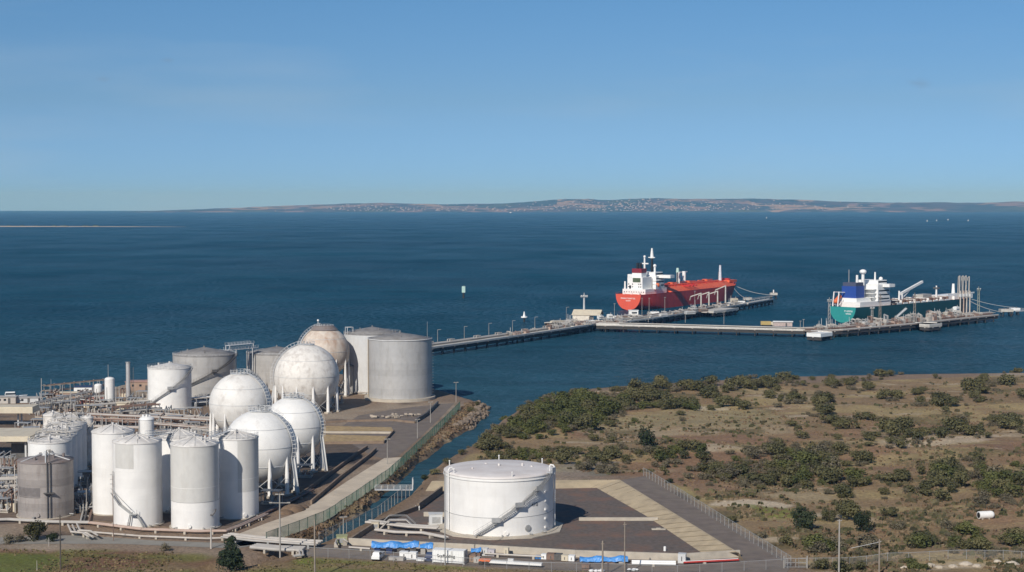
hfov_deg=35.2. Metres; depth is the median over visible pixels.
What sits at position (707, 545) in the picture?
tank bund
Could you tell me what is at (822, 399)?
coastal shrub
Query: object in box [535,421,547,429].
coastal shrub
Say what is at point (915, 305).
berth tower
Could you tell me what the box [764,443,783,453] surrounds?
coastal shrub
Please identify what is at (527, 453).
thicket
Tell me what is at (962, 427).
coastal shrub
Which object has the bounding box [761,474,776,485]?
coastal shrub
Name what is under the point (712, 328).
jetty road
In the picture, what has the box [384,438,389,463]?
lamp post
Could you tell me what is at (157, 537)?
pipeline
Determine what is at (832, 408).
coastal shrub
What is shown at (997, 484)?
coastal shrub
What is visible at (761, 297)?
jetty catwalk
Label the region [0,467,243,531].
tank yard
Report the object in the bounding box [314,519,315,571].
utility pole
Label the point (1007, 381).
coastal shrub
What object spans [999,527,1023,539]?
coastal shrub
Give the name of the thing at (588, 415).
coastal shrub
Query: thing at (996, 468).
coastal shrub
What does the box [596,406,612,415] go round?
coastal shrub
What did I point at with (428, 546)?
tarpaulin stack
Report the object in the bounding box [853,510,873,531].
round tree
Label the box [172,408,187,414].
pump skid
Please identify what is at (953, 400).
coastal shrub
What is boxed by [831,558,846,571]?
coastal shrub
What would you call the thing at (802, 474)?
coastal shrub
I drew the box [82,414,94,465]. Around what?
slim white tower
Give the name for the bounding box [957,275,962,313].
marine loader
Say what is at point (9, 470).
pump skid
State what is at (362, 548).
stored pipe
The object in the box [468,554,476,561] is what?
storage box
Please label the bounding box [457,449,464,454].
coastal shrub
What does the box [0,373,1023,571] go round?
ground
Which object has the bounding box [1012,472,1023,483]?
coastal shrub
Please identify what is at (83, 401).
rack
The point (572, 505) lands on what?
bund floor
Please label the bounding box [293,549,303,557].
pipe bend
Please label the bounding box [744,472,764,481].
coastal shrub
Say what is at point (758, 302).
dolphin trestle
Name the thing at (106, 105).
sky
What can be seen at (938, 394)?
coastal shrub
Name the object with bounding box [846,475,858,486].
coastal shrub
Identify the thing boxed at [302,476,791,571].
service road
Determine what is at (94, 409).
pump skid
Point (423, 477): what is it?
coastal shrub
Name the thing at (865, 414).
coastal shrub
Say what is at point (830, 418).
coastal shrub
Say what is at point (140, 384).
plant hut
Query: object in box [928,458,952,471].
coastal shrub
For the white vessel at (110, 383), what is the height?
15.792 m
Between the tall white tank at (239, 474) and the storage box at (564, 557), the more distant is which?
the tall white tank at (239, 474)
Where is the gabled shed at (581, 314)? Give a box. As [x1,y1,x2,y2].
[572,309,603,320]
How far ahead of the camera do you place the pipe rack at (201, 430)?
501.72 m
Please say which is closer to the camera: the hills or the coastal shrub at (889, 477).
the coastal shrub at (889, 477)
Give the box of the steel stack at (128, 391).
[125,362,133,398]
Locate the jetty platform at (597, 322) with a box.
[544,320,628,332]
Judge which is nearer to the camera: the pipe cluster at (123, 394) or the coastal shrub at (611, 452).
the coastal shrub at (611, 452)
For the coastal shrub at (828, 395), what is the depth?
609.43 m
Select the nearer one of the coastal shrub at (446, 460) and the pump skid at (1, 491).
the pump skid at (1, 491)
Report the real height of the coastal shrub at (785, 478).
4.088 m
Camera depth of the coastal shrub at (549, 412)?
562.09 m
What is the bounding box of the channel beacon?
[462,286,464,297]
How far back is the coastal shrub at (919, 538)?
347.15 m
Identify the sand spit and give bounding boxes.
[0,226,142,226]
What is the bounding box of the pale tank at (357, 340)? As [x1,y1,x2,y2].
[344,325,400,393]
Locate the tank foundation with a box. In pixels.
[434,520,562,539]
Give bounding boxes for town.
[267,198,872,210]
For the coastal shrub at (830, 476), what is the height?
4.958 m
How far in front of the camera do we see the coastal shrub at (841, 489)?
417.60 m
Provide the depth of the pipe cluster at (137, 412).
570.79 m
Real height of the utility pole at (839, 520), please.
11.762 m
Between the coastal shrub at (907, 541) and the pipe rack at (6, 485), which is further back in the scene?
the pipe rack at (6, 485)
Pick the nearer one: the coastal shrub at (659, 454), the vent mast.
the vent mast
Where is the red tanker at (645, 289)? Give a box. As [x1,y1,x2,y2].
[616,248,736,309]
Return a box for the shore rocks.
[452,400,490,430]
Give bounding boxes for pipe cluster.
[0,451,15,470]
[0,459,2,483]
[0,488,17,511]
[1,484,17,500]
[2,457,17,473]
[45,390,58,401]
[63,391,72,411]
[74,476,83,501]
[74,483,92,511]
[74,488,91,512]
[77,477,90,506]
[77,487,89,499]
[80,389,101,407]
[91,392,100,402]
[93,410,105,422]
[102,405,117,413]
[117,387,131,396]
[121,401,133,413]
[134,402,152,413]
[158,416,169,428]
[165,405,172,412]
[166,409,183,429]
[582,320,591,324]
[861,318,869,326]
[867,315,872,323]
[876,318,883,325]
[883,314,888,324]
[891,318,897,323]
[905,314,910,322]
[909,313,916,322]
[925,313,932,320]
[930,313,936,320]
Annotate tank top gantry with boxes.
[223,345,257,374]
[225,341,253,372]
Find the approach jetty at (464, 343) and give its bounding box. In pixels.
[432,321,595,354]
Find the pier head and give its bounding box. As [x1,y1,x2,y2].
[807,331,831,340]
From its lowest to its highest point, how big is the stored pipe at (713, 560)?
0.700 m
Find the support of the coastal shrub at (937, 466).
on the ground at (204, 559)
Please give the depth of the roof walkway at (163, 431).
388.01 m
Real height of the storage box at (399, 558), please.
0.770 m
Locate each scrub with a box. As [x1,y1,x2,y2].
[7,225,98,225]
[477,374,1023,571]
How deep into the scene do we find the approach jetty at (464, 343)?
888.09 m
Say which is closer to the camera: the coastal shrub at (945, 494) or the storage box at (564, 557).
the storage box at (564, 557)
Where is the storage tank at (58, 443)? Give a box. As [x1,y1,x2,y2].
[27,433,71,455]
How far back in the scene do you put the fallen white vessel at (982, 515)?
384.15 m
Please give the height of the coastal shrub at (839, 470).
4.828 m
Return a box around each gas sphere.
[209,369,271,438]
[227,405,299,498]
[270,341,340,413]
[270,392,327,473]
[299,319,350,397]
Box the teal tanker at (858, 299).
[830,269,973,322]
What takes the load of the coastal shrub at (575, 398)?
on the ground at (204, 559)
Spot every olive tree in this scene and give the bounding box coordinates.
[820,508,839,521]
[834,497,861,519]
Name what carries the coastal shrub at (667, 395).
on the ground at (204, 559)
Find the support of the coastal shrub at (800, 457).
on the ground at (204, 559)
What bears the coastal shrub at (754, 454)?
on the ground at (204, 559)
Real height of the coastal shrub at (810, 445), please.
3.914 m
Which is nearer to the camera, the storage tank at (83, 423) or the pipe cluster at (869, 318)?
the storage tank at (83, 423)
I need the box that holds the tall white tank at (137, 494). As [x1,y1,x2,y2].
[110,432,164,529]
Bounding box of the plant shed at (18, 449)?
[6,442,27,458]
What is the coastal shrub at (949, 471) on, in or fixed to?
on the ground at (204, 559)
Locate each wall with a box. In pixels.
[298,445,367,494]
[310,447,376,504]
[323,431,390,433]
[324,419,415,422]
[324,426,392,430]
[324,430,393,443]
[415,401,438,422]
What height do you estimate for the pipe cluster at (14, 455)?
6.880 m
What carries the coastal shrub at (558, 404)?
on the ground at (204, 559)
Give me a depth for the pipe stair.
374.05 m
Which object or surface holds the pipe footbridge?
on the ground at (204, 559)
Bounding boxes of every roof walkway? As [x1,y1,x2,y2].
[145,428,174,435]
[205,427,229,437]
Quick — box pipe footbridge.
[375,477,412,489]
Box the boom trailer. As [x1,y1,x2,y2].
[478,558,542,565]
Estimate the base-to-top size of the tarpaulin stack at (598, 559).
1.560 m
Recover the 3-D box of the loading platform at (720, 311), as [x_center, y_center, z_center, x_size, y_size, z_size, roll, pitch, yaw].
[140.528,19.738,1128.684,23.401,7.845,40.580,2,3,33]
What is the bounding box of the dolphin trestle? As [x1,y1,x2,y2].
[744,298,773,308]
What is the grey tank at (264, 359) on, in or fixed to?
on the ground at (204, 559)
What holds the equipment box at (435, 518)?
on the bund floor
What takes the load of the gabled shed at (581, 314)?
on the jetty platform at (597, 322)
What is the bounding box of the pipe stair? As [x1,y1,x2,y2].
[380,515,415,528]
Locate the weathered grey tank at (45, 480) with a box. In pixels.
[16,450,75,519]
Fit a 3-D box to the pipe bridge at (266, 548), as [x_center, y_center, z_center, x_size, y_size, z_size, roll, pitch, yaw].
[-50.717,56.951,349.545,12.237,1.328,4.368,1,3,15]
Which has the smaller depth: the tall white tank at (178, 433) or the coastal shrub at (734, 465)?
the tall white tank at (178, 433)
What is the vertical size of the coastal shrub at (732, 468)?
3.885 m
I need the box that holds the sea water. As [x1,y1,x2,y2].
[0,211,1023,544]
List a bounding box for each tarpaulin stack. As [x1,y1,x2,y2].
[371,540,418,552]
[420,542,432,553]
[471,547,480,555]
[580,555,627,562]
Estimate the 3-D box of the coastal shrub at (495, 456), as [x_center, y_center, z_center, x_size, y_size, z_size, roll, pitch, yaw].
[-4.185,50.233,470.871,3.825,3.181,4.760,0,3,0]
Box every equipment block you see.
[684,309,695,313]
[699,307,707,311]
[730,297,737,301]
[953,305,959,311]
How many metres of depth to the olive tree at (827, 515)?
383.20 m
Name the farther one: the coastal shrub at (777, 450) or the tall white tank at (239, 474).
the coastal shrub at (777, 450)
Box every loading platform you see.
[701,308,738,316]
[913,322,941,331]
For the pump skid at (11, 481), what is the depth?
428.33 m
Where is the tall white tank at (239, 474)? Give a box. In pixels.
[213,429,258,519]
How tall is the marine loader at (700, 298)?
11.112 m
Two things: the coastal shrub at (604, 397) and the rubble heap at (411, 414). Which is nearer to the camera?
the rubble heap at (411, 414)
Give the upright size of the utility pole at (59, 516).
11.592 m
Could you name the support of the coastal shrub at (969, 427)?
on the ground at (204, 559)
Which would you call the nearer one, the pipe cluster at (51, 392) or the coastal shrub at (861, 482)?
the coastal shrub at (861, 482)
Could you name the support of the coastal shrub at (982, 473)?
on the ground at (204, 559)
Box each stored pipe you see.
[349,546,370,550]
[484,552,542,559]
[632,560,675,566]
[683,558,738,563]
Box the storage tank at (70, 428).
[41,423,83,478]
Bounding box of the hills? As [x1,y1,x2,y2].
[132,198,1023,211]
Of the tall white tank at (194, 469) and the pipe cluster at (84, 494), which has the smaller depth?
the tall white tank at (194, 469)
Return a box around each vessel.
[94,382,101,394]
[105,377,114,401]
[139,414,153,434]
[977,511,994,519]
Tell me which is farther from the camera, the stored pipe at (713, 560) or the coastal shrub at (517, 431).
the coastal shrub at (517, 431)
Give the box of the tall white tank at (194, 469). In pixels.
[169,434,221,529]
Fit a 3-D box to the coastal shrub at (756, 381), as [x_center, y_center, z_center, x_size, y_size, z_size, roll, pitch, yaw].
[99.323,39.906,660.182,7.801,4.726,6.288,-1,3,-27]
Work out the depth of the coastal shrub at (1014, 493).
410.31 m
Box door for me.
[432,517,439,522]
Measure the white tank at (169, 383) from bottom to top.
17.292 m
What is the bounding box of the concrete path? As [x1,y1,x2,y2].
[239,457,400,545]
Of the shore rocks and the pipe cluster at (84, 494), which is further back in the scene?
the shore rocks
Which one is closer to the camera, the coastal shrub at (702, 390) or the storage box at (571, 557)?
the storage box at (571, 557)
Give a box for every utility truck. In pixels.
[371,551,384,560]
[424,552,431,561]
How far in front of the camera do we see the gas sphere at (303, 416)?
453.62 m
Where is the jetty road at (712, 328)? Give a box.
[596,322,806,336]
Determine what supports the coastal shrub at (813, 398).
on the ground at (204, 559)
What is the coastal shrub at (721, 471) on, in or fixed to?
on the ground at (204, 559)
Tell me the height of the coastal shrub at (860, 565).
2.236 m
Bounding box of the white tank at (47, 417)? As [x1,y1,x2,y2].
[43,410,61,428]
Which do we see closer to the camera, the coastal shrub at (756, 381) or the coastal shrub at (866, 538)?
the coastal shrub at (866, 538)
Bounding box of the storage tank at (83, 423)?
[47,417,88,469]
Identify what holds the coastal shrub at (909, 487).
on the ground at (204, 559)
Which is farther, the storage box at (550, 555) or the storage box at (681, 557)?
the storage box at (550, 555)
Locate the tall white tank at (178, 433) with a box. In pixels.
[156,427,202,513]
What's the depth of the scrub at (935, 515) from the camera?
402.86 m
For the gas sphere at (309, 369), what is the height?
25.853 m
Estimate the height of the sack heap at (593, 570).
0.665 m
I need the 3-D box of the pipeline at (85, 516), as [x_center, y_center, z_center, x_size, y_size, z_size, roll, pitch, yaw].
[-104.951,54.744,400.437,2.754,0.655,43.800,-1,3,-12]
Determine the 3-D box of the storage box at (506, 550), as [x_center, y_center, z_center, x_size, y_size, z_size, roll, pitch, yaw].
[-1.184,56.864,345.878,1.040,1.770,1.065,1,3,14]
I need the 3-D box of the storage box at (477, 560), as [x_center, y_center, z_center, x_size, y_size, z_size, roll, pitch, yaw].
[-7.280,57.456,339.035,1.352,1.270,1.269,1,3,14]
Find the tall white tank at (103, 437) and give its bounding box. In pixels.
[91,422,134,515]
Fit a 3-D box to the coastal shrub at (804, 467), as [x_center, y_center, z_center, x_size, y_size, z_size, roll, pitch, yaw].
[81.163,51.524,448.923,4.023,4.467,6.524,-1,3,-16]
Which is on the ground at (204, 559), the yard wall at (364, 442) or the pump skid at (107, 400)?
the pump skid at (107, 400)
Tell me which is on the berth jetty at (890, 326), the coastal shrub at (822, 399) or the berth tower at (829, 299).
the berth tower at (829, 299)
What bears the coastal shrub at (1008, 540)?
on the ground at (204, 559)
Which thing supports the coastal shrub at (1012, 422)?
on the ground at (204, 559)
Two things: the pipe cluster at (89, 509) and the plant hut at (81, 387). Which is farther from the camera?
the plant hut at (81, 387)
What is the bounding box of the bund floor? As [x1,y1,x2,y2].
[360,488,699,552]
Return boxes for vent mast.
[112,475,113,540]
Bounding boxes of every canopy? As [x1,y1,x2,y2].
[0,404,38,425]
[0,428,42,456]
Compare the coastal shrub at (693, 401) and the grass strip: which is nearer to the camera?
the grass strip
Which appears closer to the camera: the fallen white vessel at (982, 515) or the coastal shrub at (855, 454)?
the fallen white vessel at (982, 515)
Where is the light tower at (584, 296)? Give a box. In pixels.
[580,293,587,308]
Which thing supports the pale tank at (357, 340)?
on the ground at (204, 559)
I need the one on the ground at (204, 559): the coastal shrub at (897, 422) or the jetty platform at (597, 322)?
the coastal shrub at (897, 422)
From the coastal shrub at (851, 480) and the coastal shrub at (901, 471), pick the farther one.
the coastal shrub at (901, 471)
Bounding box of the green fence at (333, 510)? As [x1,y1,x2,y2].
[266,402,459,543]
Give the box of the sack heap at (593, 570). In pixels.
[589,569,604,571]
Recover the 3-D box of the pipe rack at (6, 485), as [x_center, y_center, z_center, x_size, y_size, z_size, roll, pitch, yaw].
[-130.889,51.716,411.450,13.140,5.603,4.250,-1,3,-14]
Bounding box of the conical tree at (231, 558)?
[215,535,246,571]
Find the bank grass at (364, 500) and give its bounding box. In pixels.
[285,401,485,545]
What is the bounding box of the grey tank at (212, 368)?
[172,346,237,398]
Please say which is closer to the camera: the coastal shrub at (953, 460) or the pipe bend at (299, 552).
the pipe bend at (299, 552)
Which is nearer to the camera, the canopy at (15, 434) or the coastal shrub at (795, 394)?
the canopy at (15, 434)
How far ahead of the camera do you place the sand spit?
5778.71 m
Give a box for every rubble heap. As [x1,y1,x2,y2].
[370,415,399,417]
[391,413,420,415]
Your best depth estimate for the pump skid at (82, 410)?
577.88 m
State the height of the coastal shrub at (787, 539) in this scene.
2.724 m
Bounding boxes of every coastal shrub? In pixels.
[1,533,15,543]
[14,533,27,542]
[45,532,58,541]
[159,542,170,550]
[421,474,428,479]
[429,468,440,474]
[442,458,451,464]
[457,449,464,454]
[478,432,495,439]
[480,437,500,448]
[491,425,505,433]
[491,453,502,459]
[504,426,521,433]
[504,427,516,432]
[506,416,522,425]
[519,405,536,413]
[520,421,536,430]
[521,412,534,422]
[521,424,535,432]
[527,418,537,424]
[529,409,545,415]
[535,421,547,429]
[538,403,554,414]
[547,407,557,415]
[551,391,567,397]
[551,400,563,408]
[551,451,573,463]
[553,446,574,454]
[554,395,567,400]
[555,414,574,423]
[556,407,578,415]
[556,410,573,423]
[562,401,577,408]
[563,399,582,406]
[568,397,579,404]
[568,406,582,414]
[568,415,593,429]
[569,404,585,412]
[572,387,589,395]
[575,393,594,400]
[579,390,598,400]
[579,399,596,407]
[580,412,593,418]
[580,461,593,469]
[583,419,601,429]
[584,411,599,418]
[584,451,599,460]
[592,405,611,415]
[596,400,606,406]
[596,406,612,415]
[597,395,613,401]
[597,400,621,414]
[597,452,610,463]
[601,445,619,455]
[602,464,618,473]
[603,447,622,456]
[611,396,629,401]
[620,398,635,405]
[622,385,650,393]
[627,377,641,386]
[636,426,657,447]
[637,390,652,401]
[649,381,662,387]
[649,390,664,399]
[649,445,673,458]
[653,374,668,380]
[654,450,668,461]
[655,377,668,388]
[660,393,673,398]
[662,397,685,408]
[676,379,693,389]
[676,439,689,449]
[678,450,689,458]
[681,401,699,409]
[682,396,699,401]
[685,439,701,450]
[686,399,697,408]
[691,379,705,390]
[696,442,706,452]
[696,450,712,461]
[697,462,708,471]
[699,386,716,397]
[700,375,719,384]
[707,462,721,472]
[712,395,736,406]
[716,467,738,476]
[723,376,740,388]
[726,464,741,475]
[729,462,741,473]
[733,376,752,388]
[734,400,750,409]
[735,463,751,474]
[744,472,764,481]
[747,448,759,458]
[752,378,762,385]
[759,374,779,382]
[760,443,777,454]
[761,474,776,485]
[762,459,777,467]
[764,378,776,384]
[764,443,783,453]
[765,442,788,454]
[767,469,780,480]
[769,441,787,446]
[775,459,791,467]
[776,454,791,460]
[779,473,793,487]
[779,534,793,544]
[784,464,800,474]
[785,391,800,399]
[787,475,799,486]
[792,450,821,465]
[794,461,810,469]
[796,470,813,480]
[798,463,813,476]
[800,450,818,460]
[801,533,823,545]
[805,441,817,449]
[806,541,828,554]
[809,460,822,465]
[810,396,818,403]
[811,442,830,451]
[812,464,825,476]
[813,395,828,405]
[814,558,829,569]
[816,466,830,477]
[818,412,834,423]
[818,460,838,467]
[819,391,835,400]
[819,403,835,413]
[819,454,837,463]
[819,539,837,551]
[820,468,841,484]
[825,454,841,466]
[828,465,843,480]
[828,534,844,541]
[831,539,849,549]
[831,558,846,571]
[832,441,847,451]
[834,484,852,497]
[840,417,861,428]
[842,466,867,477]
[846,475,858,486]
[849,448,867,461]
[853,410,871,419]
[853,532,874,547]
[854,560,867,569]
[855,477,869,486]
[860,452,874,462]
[863,537,878,548]
[874,417,895,432]
[878,472,896,481]
[878,504,896,516]
[881,419,903,431]
[886,424,900,436]
[893,468,910,477]
[896,415,913,429]
[901,427,911,437]
[903,485,914,491]
[903,535,915,546]
[909,530,930,534]
[910,533,926,547]
[911,431,925,438]
[912,533,931,546]
[919,481,931,488]
[925,475,950,487]
[925,532,939,545]
[926,469,951,482]
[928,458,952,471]
[928,462,947,472]
[930,391,950,397]
[932,486,951,500]
[933,426,950,437]
[935,397,946,406]
[938,455,959,466]
[939,395,960,406]
[939,465,956,482]
[939,518,955,530]
[941,415,964,431]
[945,481,957,492]
[947,534,961,541]
[950,469,970,486]
[951,418,969,431]
[953,538,966,548]
[955,423,977,435]
[956,520,977,534]
[960,377,978,389]
[960,540,976,550]
[963,378,979,389]
[963,424,975,435]
[969,469,983,477]
[969,535,991,551]
[970,450,983,457]
[970,480,992,490]
[972,496,988,503]
[974,423,985,434]
[975,385,991,393]
[977,488,990,495]
[980,468,996,476]
[983,476,1000,482]
[984,464,1004,475]
[984,470,1003,478]
[984,487,1003,497]
[992,478,1013,488]
[995,533,1015,545]
[996,418,1021,429]
[997,373,1017,385]
[998,412,1020,419]
[999,468,1012,479]
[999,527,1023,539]
[1000,532,1023,545]
[1001,482,1023,493]
[1002,483,1018,496]
[1007,470,1023,479]
[1010,416,1023,426]
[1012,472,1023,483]
[1016,473,1023,484]
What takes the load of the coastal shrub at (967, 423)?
on the ground at (204, 559)
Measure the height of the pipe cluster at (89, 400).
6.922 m
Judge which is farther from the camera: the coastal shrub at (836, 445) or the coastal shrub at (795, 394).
the coastal shrub at (795, 394)
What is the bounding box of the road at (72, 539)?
[0,535,262,547]
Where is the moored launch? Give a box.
[5,391,27,395]
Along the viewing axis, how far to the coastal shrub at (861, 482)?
433.89 m
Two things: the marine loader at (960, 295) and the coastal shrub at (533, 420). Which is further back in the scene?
the marine loader at (960, 295)
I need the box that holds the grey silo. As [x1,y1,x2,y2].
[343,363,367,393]
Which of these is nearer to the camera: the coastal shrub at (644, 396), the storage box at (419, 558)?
the storage box at (419, 558)
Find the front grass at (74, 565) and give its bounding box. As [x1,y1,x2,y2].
[0,548,588,571]
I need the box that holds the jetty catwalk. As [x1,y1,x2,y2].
[748,295,772,300]
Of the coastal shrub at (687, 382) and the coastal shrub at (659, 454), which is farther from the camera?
the coastal shrub at (687, 382)
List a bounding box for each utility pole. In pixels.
[57,515,61,568]
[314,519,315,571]
[601,541,603,571]
[623,522,626,571]
[837,519,841,571]
[877,539,881,571]
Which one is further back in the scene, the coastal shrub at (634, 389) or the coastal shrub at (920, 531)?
the coastal shrub at (634, 389)
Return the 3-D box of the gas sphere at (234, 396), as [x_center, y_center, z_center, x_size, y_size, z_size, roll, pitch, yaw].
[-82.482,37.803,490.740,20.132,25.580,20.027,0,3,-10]
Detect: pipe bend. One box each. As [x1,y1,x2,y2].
[67,523,97,538]
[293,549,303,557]
[334,538,347,547]
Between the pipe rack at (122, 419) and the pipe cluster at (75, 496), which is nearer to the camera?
the pipe cluster at (75, 496)
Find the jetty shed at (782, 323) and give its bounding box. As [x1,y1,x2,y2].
[764,321,792,325]
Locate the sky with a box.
[0,0,1023,210]
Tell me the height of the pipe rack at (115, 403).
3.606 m
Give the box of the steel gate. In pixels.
[783,556,807,568]
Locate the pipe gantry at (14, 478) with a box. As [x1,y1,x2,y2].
[0,464,17,512]
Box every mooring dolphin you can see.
[743,296,751,301]
[770,290,777,298]
[998,308,1013,316]
[1009,307,1019,314]
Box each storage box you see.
[389,556,405,560]
[399,550,409,559]
[408,551,417,559]
[416,557,431,561]
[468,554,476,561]
[473,556,480,562]
[482,547,488,555]
[487,548,495,556]
[504,547,508,555]
[541,553,546,559]
[546,552,554,559]
[554,553,562,560]
[561,554,568,560]
[568,554,574,561]
[582,563,589,569]
[678,552,685,563]
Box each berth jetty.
[609,302,746,322]
[797,313,998,337]
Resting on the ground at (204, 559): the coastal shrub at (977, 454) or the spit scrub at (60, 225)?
the coastal shrub at (977, 454)
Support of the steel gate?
on the service road at (752, 552)
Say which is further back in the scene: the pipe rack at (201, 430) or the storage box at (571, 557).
the pipe rack at (201, 430)
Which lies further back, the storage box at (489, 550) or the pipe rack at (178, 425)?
the pipe rack at (178, 425)
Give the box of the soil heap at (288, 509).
[277,504,308,514]
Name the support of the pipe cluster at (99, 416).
on the ground at (204, 559)
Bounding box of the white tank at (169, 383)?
[147,361,193,410]
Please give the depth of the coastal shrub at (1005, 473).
438.63 m
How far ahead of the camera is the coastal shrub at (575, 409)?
561.71 m
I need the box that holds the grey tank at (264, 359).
[246,345,289,390]
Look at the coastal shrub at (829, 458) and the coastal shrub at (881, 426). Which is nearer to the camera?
the coastal shrub at (829, 458)
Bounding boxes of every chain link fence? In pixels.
[308,547,787,571]
[321,485,409,532]
[643,467,789,560]
[798,549,1023,567]
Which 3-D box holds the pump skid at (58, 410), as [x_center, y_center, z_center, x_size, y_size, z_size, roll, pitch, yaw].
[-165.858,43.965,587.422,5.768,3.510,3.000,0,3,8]
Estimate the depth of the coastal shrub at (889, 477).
437.95 m
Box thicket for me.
[464,368,1023,570]
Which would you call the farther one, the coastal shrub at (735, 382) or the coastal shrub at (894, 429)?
the coastal shrub at (735, 382)
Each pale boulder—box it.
[948,564,957,567]
[959,561,972,565]
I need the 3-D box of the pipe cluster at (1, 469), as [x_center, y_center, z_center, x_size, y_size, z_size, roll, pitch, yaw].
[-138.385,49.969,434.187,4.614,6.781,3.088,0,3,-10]
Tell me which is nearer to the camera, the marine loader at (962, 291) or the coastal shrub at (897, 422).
the coastal shrub at (897, 422)
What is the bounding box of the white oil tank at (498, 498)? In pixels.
[440,455,557,538]
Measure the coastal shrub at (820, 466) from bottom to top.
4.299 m
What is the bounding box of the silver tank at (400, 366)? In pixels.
[364,331,434,402]
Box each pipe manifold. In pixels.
[365,519,438,530]
[374,528,448,538]
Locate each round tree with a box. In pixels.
[23,520,47,541]
[790,506,817,528]
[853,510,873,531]
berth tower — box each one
[827,297,831,322]
[913,294,916,315]
[977,286,980,311]
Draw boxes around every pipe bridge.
[221,532,322,548]
[249,543,305,554]
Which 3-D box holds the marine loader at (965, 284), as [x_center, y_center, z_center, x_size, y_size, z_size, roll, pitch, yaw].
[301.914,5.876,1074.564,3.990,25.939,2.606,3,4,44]
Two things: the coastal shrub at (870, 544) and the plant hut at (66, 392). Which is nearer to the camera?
the coastal shrub at (870, 544)
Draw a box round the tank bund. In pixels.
[349,480,742,560]
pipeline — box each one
[0,518,89,525]
[76,530,224,540]
[79,493,92,524]
[88,513,268,534]
[232,488,314,527]
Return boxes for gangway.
[896,307,906,316]
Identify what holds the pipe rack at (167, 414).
on the ground at (204, 559)
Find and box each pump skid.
[0,489,16,501]
[0,496,13,512]
[1,474,16,483]
[2,466,13,480]
[15,422,31,427]
[23,426,39,427]
[30,418,42,427]
[35,407,50,417]
[40,393,53,403]
[47,401,63,411]
[62,400,76,410]
[75,404,89,412]
[77,490,90,505]
[78,470,91,484]
[87,404,101,412]
[99,399,114,409]
[135,390,147,399]
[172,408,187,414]
[185,421,200,431]
[187,407,202,415]
[260,489,282,504]
[297,464,312,477]
[331,393,343,403]
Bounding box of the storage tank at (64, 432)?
[35,428,77,487]
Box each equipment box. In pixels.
[336,534,347,544]
[371,521,378,528]
[428,512,442,524]
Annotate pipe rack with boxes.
[0,477,17,493]
[28,391,92,414]
[42,378,104,395]
[84,412,215,425]
[89,399,150,412]
[93,417,139,432]
[112,403,161,417]
[149,412,215,423]
[154,422,215,434]
[189,427,215,436]
[192,396,209,406]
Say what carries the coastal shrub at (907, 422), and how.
on the ground at (204, 559)
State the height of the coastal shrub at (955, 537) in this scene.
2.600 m
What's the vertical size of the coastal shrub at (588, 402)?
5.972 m
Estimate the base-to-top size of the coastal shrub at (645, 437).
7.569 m
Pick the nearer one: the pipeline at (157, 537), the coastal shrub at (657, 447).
the pipeline at (157, 537)
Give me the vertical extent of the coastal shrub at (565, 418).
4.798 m
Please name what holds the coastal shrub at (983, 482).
on the ground at (204, 559)
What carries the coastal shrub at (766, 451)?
on the ground at (204, 559)
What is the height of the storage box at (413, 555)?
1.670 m
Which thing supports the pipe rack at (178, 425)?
on the ground at (204, 559)
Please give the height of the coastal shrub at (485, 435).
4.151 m
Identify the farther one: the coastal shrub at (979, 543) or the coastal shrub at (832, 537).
the coastal shrub at (832, 537)
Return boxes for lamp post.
[210,528,211,548]
[269,493,289,557]
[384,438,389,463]
[444,471,445,564]
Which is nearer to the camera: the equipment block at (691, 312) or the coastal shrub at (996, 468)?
the coastal shrub at (996, 468)
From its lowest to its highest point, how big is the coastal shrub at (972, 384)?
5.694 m
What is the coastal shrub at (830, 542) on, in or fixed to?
on the ground at (204, 559)
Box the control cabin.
[628,310,638,316]
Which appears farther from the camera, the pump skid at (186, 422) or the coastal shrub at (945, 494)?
the pump skid at (186, 422)
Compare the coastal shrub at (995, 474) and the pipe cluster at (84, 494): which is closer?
the pipe cluster at (84, 494)
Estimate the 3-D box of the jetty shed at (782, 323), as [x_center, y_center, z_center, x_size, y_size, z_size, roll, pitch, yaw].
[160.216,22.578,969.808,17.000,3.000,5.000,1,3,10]
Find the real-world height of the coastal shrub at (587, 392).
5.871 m
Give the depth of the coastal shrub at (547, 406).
568.36 m
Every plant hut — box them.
[0,395,18,403]
[17,396,39,402]
[52,391,88,397]
[74,385,94,393]
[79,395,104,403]
[116,401,131,409]
[125,380,147,389]
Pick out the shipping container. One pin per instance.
(454, 554)
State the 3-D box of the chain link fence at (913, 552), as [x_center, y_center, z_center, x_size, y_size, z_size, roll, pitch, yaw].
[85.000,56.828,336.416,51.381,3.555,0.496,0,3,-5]
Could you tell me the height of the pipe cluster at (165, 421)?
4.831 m
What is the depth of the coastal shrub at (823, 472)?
447.41 m
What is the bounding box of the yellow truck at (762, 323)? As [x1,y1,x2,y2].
[760,321,772,325]
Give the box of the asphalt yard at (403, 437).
[329,403,453,458]
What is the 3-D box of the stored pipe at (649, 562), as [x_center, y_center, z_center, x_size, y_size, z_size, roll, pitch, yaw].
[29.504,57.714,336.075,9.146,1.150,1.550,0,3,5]
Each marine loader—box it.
[690,293,701,306]
[697,292,709,305]
[714,285,725,302]
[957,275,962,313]
[961,276,965,312]
[964,276,968,312]
[966,276,971,311]
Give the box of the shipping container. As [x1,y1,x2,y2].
[432,547,467,564]

